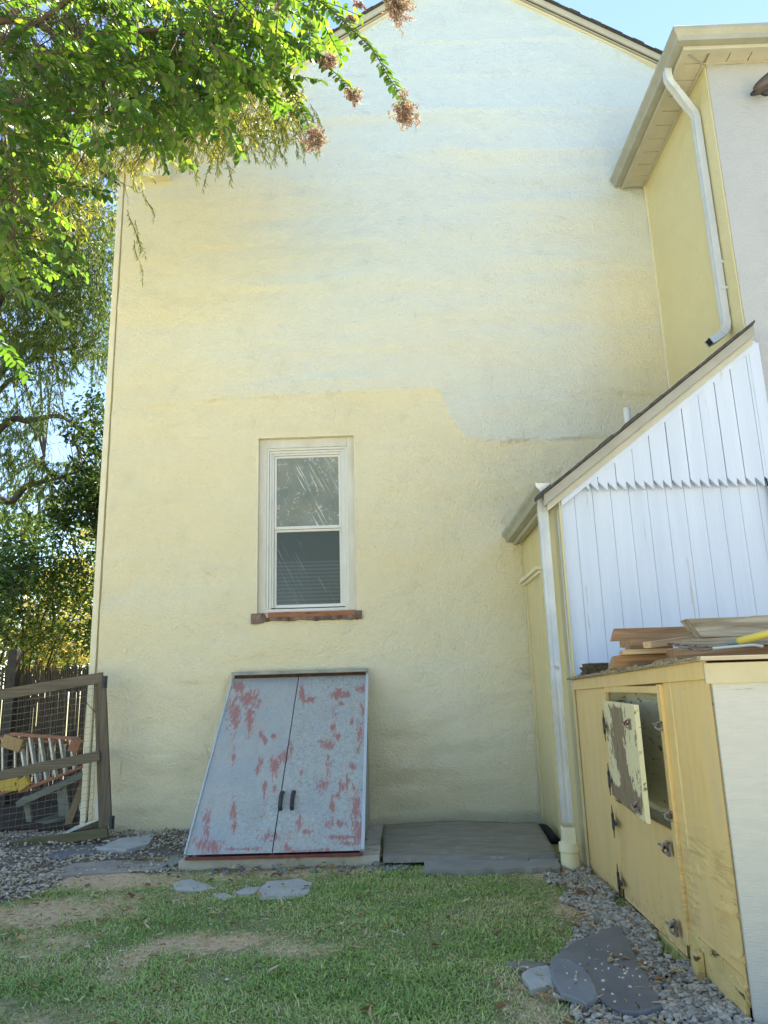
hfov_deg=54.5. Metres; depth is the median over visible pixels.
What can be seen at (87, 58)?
crepe myrtle
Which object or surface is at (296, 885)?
stepping stone
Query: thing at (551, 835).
drain hose
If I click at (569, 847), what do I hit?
drain pipe
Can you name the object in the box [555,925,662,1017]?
slate piece
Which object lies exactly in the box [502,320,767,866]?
lean to
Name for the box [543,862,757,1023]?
gravel
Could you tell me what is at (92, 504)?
maple tree
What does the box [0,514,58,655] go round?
shrub
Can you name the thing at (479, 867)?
stone step
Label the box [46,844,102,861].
flagstone
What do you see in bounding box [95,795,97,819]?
leaning board
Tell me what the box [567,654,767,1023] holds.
storage box
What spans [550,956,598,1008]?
slate piece
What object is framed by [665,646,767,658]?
plank
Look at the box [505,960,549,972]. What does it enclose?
slate piece
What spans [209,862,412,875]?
gravel
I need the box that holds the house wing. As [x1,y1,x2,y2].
[610,22,767,401]
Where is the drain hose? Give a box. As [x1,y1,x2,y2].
[539,823,559,843]
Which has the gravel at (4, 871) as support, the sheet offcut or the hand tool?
the sheet offcut
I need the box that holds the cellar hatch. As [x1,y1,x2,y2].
[178,668,382,870]
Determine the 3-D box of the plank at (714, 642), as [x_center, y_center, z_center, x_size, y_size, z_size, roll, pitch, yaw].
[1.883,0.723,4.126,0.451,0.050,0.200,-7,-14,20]
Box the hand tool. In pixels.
[667,642,763,650]
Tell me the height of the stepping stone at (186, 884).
0.030 m
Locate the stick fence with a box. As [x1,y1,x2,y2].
[0,662,88,801]
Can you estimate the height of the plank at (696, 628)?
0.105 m
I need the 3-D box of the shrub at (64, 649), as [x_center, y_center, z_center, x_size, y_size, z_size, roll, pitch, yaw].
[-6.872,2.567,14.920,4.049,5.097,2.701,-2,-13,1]
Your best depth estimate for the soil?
8.52 m
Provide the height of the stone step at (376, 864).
0.040 m
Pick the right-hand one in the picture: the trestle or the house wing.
the house wing
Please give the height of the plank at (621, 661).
0.072 m
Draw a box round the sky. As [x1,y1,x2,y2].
[0,0,767,700]
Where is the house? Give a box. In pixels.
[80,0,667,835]
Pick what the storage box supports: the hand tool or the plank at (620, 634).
the hand tool
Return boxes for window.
[251,437,361,623]
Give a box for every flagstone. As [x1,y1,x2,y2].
[34,856,167,878]
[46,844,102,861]
[97,834,154,853]
[167,855,181,866]
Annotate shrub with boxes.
[0,503,94,732]
[0,511,96,710]
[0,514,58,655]
[0,528,94,745]
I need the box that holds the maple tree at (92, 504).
[27,383,105,614]
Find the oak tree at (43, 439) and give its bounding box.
[0,69,127,656]
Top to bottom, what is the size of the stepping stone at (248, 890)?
0.030 m
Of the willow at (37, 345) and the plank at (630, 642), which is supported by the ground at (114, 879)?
the willow at (37, 345)
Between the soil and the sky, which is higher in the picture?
the sky
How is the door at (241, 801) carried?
in the cellar hatch
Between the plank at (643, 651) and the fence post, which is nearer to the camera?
the plank at (643, 651)
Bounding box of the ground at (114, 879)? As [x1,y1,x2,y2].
[0,699,767,1023]
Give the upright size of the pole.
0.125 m
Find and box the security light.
[750,72,767,95]
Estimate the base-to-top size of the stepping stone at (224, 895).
0.030 m
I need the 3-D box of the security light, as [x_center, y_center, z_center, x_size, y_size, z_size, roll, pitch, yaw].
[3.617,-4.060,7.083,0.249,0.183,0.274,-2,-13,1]
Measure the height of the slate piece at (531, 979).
0.030 m
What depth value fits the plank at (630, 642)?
4.57 m
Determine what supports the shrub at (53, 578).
on the ground at (114, 879)
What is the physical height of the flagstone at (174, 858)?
0.030 m
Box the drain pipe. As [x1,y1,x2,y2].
[558,826,580,870]
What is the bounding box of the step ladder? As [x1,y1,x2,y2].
[0,732,83,795]
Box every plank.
[608,654,664,668]
[610,626,691,640]
[619,648,680,654]
[620,638,680,647]
[625,645,672,649]
[643,636,693,647]
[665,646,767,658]
[680,616,767,638]
[680,636,767,648]
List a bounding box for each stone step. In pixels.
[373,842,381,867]
[423,854,560,875]
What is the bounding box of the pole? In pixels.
[727,630,767,644]
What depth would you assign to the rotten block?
5.38 m
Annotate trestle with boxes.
[15,771,82,823]
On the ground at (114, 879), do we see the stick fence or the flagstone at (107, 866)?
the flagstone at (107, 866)
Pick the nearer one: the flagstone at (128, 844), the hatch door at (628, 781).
the hatch door at (628, 781)
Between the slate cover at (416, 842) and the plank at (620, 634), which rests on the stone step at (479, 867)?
the slate cover at (416, 842)
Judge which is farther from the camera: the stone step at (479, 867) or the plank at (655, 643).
the stone step at (479, 867)
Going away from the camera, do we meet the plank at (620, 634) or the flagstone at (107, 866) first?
the plank at (620, 634)
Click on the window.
(306, 485)
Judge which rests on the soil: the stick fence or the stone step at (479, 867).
the stick fence
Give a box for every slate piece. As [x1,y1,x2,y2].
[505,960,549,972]
[522,965,553,995]
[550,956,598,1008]
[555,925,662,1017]
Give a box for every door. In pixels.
[186,677,297,856]
[273,675,365,852]
[519,566,562,840]
[602,701,650,823]
[611,800,690,956]
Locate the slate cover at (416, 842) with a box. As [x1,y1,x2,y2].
[383,821,557,862]
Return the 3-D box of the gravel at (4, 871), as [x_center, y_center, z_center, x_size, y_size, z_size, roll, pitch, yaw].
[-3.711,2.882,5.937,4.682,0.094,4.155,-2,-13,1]
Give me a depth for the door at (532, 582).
7.15 m
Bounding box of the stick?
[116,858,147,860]
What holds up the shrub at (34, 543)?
on the ground at (114, 879)
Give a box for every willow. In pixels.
[0,2,325,286]
[0,3,157,601]
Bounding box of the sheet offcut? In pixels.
[66,819,98,832]
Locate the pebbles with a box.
[21,865,703,1023]
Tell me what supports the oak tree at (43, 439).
on the ground at (114, 879)
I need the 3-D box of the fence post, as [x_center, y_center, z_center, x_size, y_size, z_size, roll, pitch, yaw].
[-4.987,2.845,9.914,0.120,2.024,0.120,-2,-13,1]
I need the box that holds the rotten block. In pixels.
[579,663,608,674]
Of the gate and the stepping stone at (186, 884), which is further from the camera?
the gate
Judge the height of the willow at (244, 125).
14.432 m
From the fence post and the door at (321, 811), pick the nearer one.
the door at (321, 811)
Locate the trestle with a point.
(65, 801)
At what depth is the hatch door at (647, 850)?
4.17 m
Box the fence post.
[0,649,20,804]
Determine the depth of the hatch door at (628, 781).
4.23 m
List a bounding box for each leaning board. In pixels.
[65,779,81,823]
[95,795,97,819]
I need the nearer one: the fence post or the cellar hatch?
the cellar hatch
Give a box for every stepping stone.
[173,879,215,892]
[213,893,234,900]
[235,887,260,895]
[257,878,312,900]
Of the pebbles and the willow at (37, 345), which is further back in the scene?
the willow at (37, 345)
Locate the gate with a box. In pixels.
[0,672,114,846]
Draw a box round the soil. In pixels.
[0,795,79,832]
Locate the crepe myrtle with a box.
[0,0,421,418]
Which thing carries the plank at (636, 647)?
on the plank at (643, 651)
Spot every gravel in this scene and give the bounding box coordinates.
[0,828,190,900]
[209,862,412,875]
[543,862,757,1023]
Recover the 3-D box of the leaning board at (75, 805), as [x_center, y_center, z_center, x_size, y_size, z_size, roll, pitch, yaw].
[-3.379,3.119,8.275,0.077,0.657,0.430,-4,-13,9]

